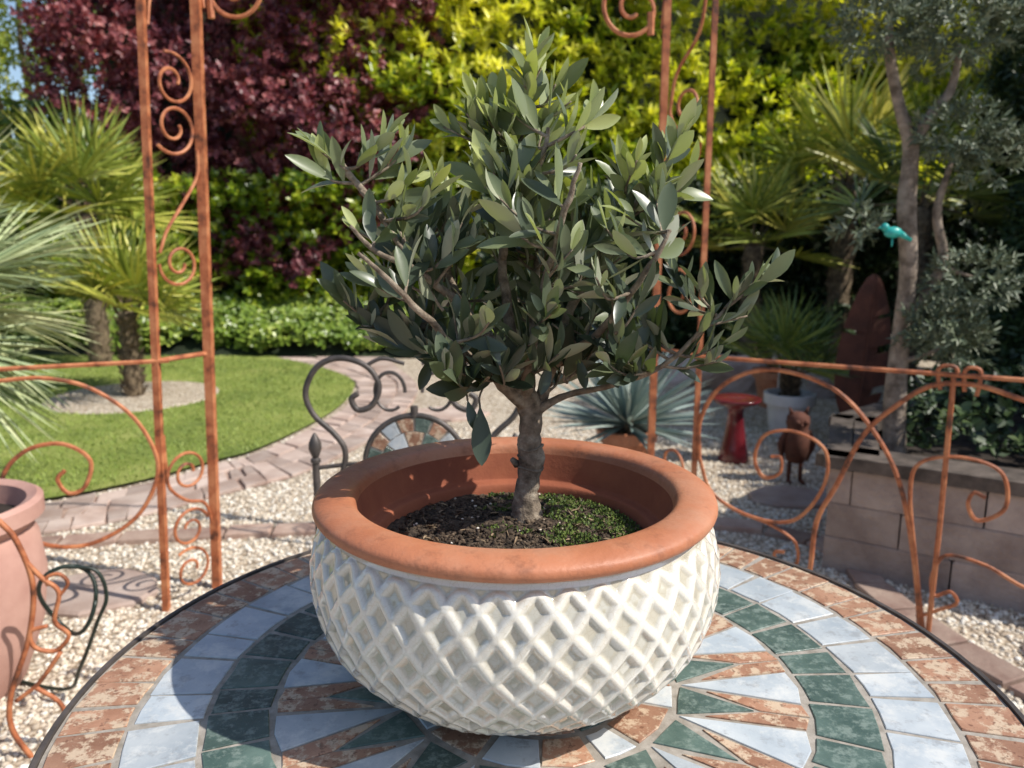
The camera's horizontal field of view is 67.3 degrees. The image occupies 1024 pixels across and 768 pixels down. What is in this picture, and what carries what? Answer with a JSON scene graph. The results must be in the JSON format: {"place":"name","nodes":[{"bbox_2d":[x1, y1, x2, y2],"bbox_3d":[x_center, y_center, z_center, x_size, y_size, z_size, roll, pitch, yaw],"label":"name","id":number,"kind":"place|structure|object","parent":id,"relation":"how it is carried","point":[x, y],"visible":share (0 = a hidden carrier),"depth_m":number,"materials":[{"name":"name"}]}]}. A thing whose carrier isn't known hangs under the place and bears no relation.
{"place":"outdoors","nodes":[
{"label":"outdoors","id":0,"kind":"place"},
{"bbox_2d":[0,0,104,144],"label":"sky","id":1,"kind":"structure","parent":0,"point":[16,73],"materials":[{"name":"white"}]},
{"bbox_2d":[0,354,355,497],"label":"lawn","id":2,"kind":"structure","parent":0,"point":[259,401],"depth_m":5.14,"materials":[{"name":"green plant"}]},
{"bbox_2d":[0,115,24,201],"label":"fan palm","id":3,"kind":"object","parent":2,"relation":"on","point":[6,170],"visible":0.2,"depth_m":8.40,"materials":[{"name":"green plant"}]},
{"bbox_2d":[0,122,117,472],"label":"fan palm","id":4,"kind":"object","parent":2,"relation":"on","point":[14,279],"visible":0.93,"depth_m":3.55,"materials":[{"name":"green plant"}]},
{"bbox_2d":[0,89,197,366],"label":"fan palm","id":5,"kind":"object","parent":2,"relation":"on","point":[73,161],"visible":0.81,"depth_m":6.86,"materials":[{"name":"green plant"}]},
{"bbox_2d":[42,381,218,413],"bbox_3d":[-2.930,0.090,5.971,1.240,0.008,1.240,0,11,0],"label":"gravel bed","id":6,"kind":"object","parent":2,"relation":"on","point":[86,401],"visible":0.59,"depth_m":5.84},
{"bbox_2d":[17,210,229,396],"bbox_3d":[-2.957,-0.602,5.862,1.492,1.453,1.333,5,12,25],"label":"fan palm","id":7,"kind":"object","parent":6,"relation":"on","point":[124,271],"visible":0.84,"depth_m":5.71,"materials":[{"name":"green plant"}]},
{"bbox_2d":[35,356,417,534],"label":"paved path","id":8,"kind":"structure","parent":0,"point":[290,458],"depth_m":4.16,"materials":[{"name":"brick"}]},
{"bbox_2d":[0,348,1023,767],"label":"gravel ground","id":9,"kind":"structure","parent":0,"point":[498,404],"depth_m":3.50,"materials":[{"name":"beige gravel"}]},
{"bbox_2d":[0,479,47,699],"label":"pale terracotta urn","id":10,"kind":"object","parent":9,"relation":"on","point":[22,506],"visible":0.88,"depth_m":2.03,"materials":[{"name":"ceramic"}]},
{"bbox_2d":[0,518,70,758],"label":"scroll plant support","id":11,"kind":"object","parent":9,"relation":"on","point":[31,570],"visible":0.96,"depth_m":1.80,"materials":[{"name":"orange metal"}]},
{"bbox_2d":[0,0,105,165],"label":"spring trees","id":12,"kind":"object","parent":9,"relation":"on","point":[6,37],"visible":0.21,"depth_m":11.24,"materials":[{"name":"green plant"}]},
{"bbox_2d":[21,564,108,690],"bbox_3d":[-1.277,0.642,2.029,0.508,0.421,0.101,4,12,22],"label":"garden hose","id":13,"kind":"object","parent":9,"relation":"on","point":[86,570],"visible":0.91,"depth_m":1.94,"materials":[{"name":"rubber"}]},
{"bbox_2d":[0,87,190,298],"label":"dark shrub","id":14,"kind":"object","parent":9,"relation":"on","point":[13,104],"visible":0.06,"depth_m":9.06,"materials":[{"name":"green plant"}]},
{"bbox_2d":[45,568,158,618],"bbox_3d":[-1.458,0.730,2.694,0.388,0.032,0.359,-6,12,-30],"label":"stepping stone","id":15,"kind":"object","parent":9,"relation":"on","point":[129,587],"visible":0.6,"depth_m":2.67,"materials":[{"name":"beige stone"}]},
{"bbox_2d":[9,0,460,297],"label":"purple leaf plum tree","id":16,"kind":"object","parent":9,"relation":"on","point":[291,104],"visible":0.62,"depth_m":8.46,"materials":[{"name":"purple plant"}]},
{"bbox_2d":[10,165,465,307],"bbox_3d":[-3.030,-1.466,8.843,5.122,2.041,1.139,0,11,0],"label":"understory shrub","id":17,"kind":"object","parent":9,"relation":"on","point":[254,183],"visible":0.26,"depth_m":8.66,"materials":[{"name":"green plant"}]},
{"bbox_2d":[0,291,505,357],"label":"ivy ground cover","id":18,"kind":"object","parent":9,"relation":"on","point":[292,326],"visible":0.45,"depth_m":8.10,"materials":[{"name":"green plant"}]},
{"bbox_2d":[302,355,518,531],"bbox_3d":[-0.228,0.443,1.659,0.517,0.961,0.434,0,11,0],"label":"mosaic bistro chair","id":19,"kind":"object","parent":9,"relation":"on","point":[413,427],"visible":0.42,"depth_m":1.79,"materials":[{"name":"metal"}]},
{"bbox_2d":[418,406,489,421],"bbox_3d":[-0.452,0.214,5.423,0.515,0.032,0.435,-7,13,-32],"label":"stepping stone","id":20,"kind":"object","parent":9,"relation":"on","point":[450,414],"visible":0.43,"depth_m":5.38,"materials":[{"name":"beige stone"}]},
{"bbox_2d":[0,0,1023,631],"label":"rusty metal gazebo","id":21,"kind":"object","parent":9,"relation":"on","point":[200,182],"visible":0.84,"depth_m":2.41,"materials":[{"name":"orange metal"}]},
{"bbox_2d":[28,540,1023,767],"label":"mosaic garden table","id":22,"kind":"object","parent":9,"relation":"on","point":[791,665],"visible":0.5,"depth_m":0.80,"materials":[{"name":"tile"}]},
{"bbox_2d":[309,437,720,735],"bbox_3d":[0.004,0.212,0.849,0.436,0.214,0.436,0,11,0],"label":"glazed plant pot","id":23,"kind":"object","parent":22,"relation":"on","point":[447,591],"visible":0.98,"depth_m":0.68,"materials":[{"name":"beige ceramic"}]},
{"bbox_2d":[285,15,794,522],"bbox_3d":[0.035,-0.109,0.828,0.509,0.546,0.291,0,11,0],"label":"olive tree","id":24,"kind":"object","parent":23,"relation":"on","point":[533,207],"visible":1,"depth_m":0.78,"materials":[{"name":"green plant"}]},
{"bbox_2d":[42,517,1023,700],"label":"brick edging","id":25,"kind":"object","parent":9,"relation":"on","point":[997,670],"visible":0.45,"depth_m":3.11,"materials":[{"name":"brown brick"}]},
{"bbox_2d":[95,0,1009,302],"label":"laurel hedge","id":26,"kind":"object","parent":9,"relation":"on","point":[767,50],"visible":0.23,"depth_m":8.80,"materials":[{"name":"green plant"}]},
{"bbox_2d":[596,425,656,453],"bbox_3d":[0.600,0.352,4.036,0.320,0.255,0.320,0,11,0],"label":"terracotta plant pot","id":27,"kind":"object","parent":9,"relation":"on","point":[627,441],"visible":0.31,"depth_m":3.89,"materials":[{"name":"ceramic"}]},
{"bbox_2d":[544,352,723,448],"bbox_3d":[0.595,-0.012,3.952,0.965,0.582,1.004,0,11,0],"label":"blue yucca","id":28,"kind":"object","parent":27,"relation":"in","point":[626,406],"visible":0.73,"depth_m":3.89,"materials":[{"name":"green plant"}]},
{"bbox_2d":[657,355,695,385],"bbox_3d":[1.444,-0.095,6.673,0.561,0.301,0.390,0,11,0],"label":"garden rock","id":29,"kind":"object","parent":9,"relation":"on","point":[679,378],"visible":0.13,"depth_m":6.54,"materials":[{"name":"grey stone"}]},
{"bbox_2d":[692,354,766,392],"bbox_3d":[1.839,-0.061,6.429,0.717,0.377,0.550,0,11,0],"label":"garden rock","id":30,"kind":"object","parent":9,"relation":"on","point":[746,384],"visible":0.3,"depth_m":6.21,"materials":[{"name":"grey stone"}]},
{"bbox_2d":[474,172,998,363],"bbox_3d":[2.368,-1.194,8.110,5.570,2.027,1.355,1,11,7],"label":"shaded shrubbery","id":31,"kind":"object","parent":9,"relation":"on","point":[879,258],"visible":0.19,"depth_m":7.83,"materials":[{"name":"green plant"}]},
{"bbox_2d":[713,393,761,464],"bbox_3d":[1.240,0.253,4.281,0.270,0.360,0.270,0,11,0],"label":"red glazed birdbath","id":32,"kind":"object","parent":9,"relation":"on","point":[733,449],"visible":0.97,"depth_m":4.24,"materials":[{"name":"ceramic"}]},
{"bbox_2d":[676,146,855,355],"bbox_3d":[2.407,-1.256,7.425,1.899,2.157,1.817,0,11,0],"label":"fan palm","id":33,"kind":"object","parent":9,"relation":"on","point":[765,201],"visible":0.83,"depth_m":7.29,"materials":[{"name":"green plant"}]},
{"bbox_2d":[752,366,797,407],"bbox_3d":[1.950,0.029,5.705,0.340,0.270,0.340,0,11,0],"label":"terracotta pot","id":34,"kind":"object","parent":9,"relation":"on","point":[764,381],"visible":0.45,"depth_m":5.61,"materials":[{"name":"ceramic"}]},
{"bbox_2d":[723,291,844,372],"bbox_3d":[1.964,-0.364,5.620,0.930,0.675,0.944,0,11,0],"label":"potted palm","id":35,"kind":"object","parent":34,"relation":"in","point":[767,304],"visible":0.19,"depth_m":5.61,"materials":[{"name":"green plant"}]},
{"bbox_2d":[772,336,787,387],"bbox_3d":[1.780,-0.031,5.134,0.110,0.600,0.110,0,11,0],"label":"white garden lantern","id":36,"kind":"object","parent":9,"relation":"on","point":[779,365],"visible":0.05,"depth_m":5.11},
{"bbox_2d":[748,486,826,509],"bbox_3d":[1.333,0.544,3.674,0.408,0.032,0.296,0,11,0],"label":"stepping stone","id":37,"kind":"object","parent":9,"relation":"on","point":[790,497],"visible":0.72,"depth_m":3.63,"materials":[{"name":"grey stone"}]},
{"bbox_2d":[763,388,816,436],"bbox_3d":[1.750,0.186,4.869,0.316,0.272,0.316,0,11,0],"label":"white planter","id":38,"kind":"object","parent":9,"relation":"on","point":[778,405],"visible":0.62,"depth_m":4.77,"materials":[{"name":"ceramic"}]},
{"bbox_2d":[714,284,857,396],"bbox_3d":[1.789,-0.245,4.761,1.054,0.760,1.071,0,11,0],"label":"potted fan palm","id":39,"kind":"object","parent":38,"relation":"in","point":[789,385],"visible":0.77,"depth_m":4.72,"materials":[{"name":"green plant"}]},
{"bbox_2d":[777,407,815,484],"bbox_3d":[1.440,0.307,3.895,0.163,0.396,0.134,8,13,37],"label":"metal owl statue","id":40,"kind":"object","parent":9,"relation":"on","point":[795,448],"visible":0.92,"depth_m":3.85,"materials":[{"name":"brown metal"}]},
{"bbox_2d":[806,370,873,397],"bbox_3d":[2.590,0.022,6.099,0.536,0.325,0.417,0,11,0],"label":"garden rock","id":41,"kind":"object","parent":9,"relation":"on","point":[820,391],"visible":0.16,"depth_m":6.00,"materials":[{"name":"grey stone"}]},
{"bbox_2d":[727,48,980,362],"bbox_3d":[3.263,-1.674,7.405,2.338,2.986,2.296,0,11,0],"label":"fan palm","id":42,"kind":"object","parent":9,"relation":"on","point":[815,153],"visible":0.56,"depth_m":7.29,"materials":[{"name":"green plant"}]},
{"bbox_2d":[789,66,1023,393],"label":"fan palm","id":43,"kind":"object","parent":9,"relation":"on","point":[924,212],"visible":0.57,"depth_m":5.59,"materials":[{"name":"green plant"}]},
{"bbox_2d":[815,380,1023,612],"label":"stone blocks and coping","id":44,"kind":"structure","parent":9,"relation":"on","point":[866,529],"depth_m":2.70,"materials":[{"name":"stone"}]},
{"bbox_2d":[834,274,890,412],"bbox_3d":[2.017,-0.103,4.412,0.310,1.051,0.043,0,11,0],"label":"rusty feather sculpture","id":45,"kind":"object","parent":44,"relation":"on","point":[869,306],"visible":0.72,"depth_m":4.39,"materials":[{"name":"brown metal"}]},
{"bbox_2d":[962,0,1023,371],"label":"dark evergreen hedge","id":46,"kind":"object","parent":9,"relation":"on","point":[1007,77],"visible":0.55,"depth_m":4.98,"materials":[{"name":"green plant"}]},
{"bbox_2d":[878,395,1023,495],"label":"bed soil","id":47,"kind":"structure","parent":0,"point":[963,445],"depth_m":3.17,"materials":[{"name":"brown soil"}]},
{"bbox_2d":[817,0,1023,453],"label":"cloud pruned olive tree","id":48,"kind":"object","parent":47,"relation":"on","point":[909,307],"visible":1,"depth_m":2.79,"materials":[{"name":"green plant"}]},
{"bbox_2d":[878,223,911,246],"bbox_3d":[1.367,-0.533,2.749,0.127,0.083,0.038,0,11,0],"label":"teal bird ornament","id":49,"kind":"object","parent":48,"relation":"attached to","point":[892,232],"visible":1,"depth_m":2.74,"materials":[{"name":"ceramic"}]},
{"bbox_2d":[906,348,1023,459],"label":"bed groundcover","id":50,"kind":"object","parent":47,"relation":"on","point":[982,407],"visible":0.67,"depth_m":3.09,"materials":[{"name":"green plant"}]}
]}

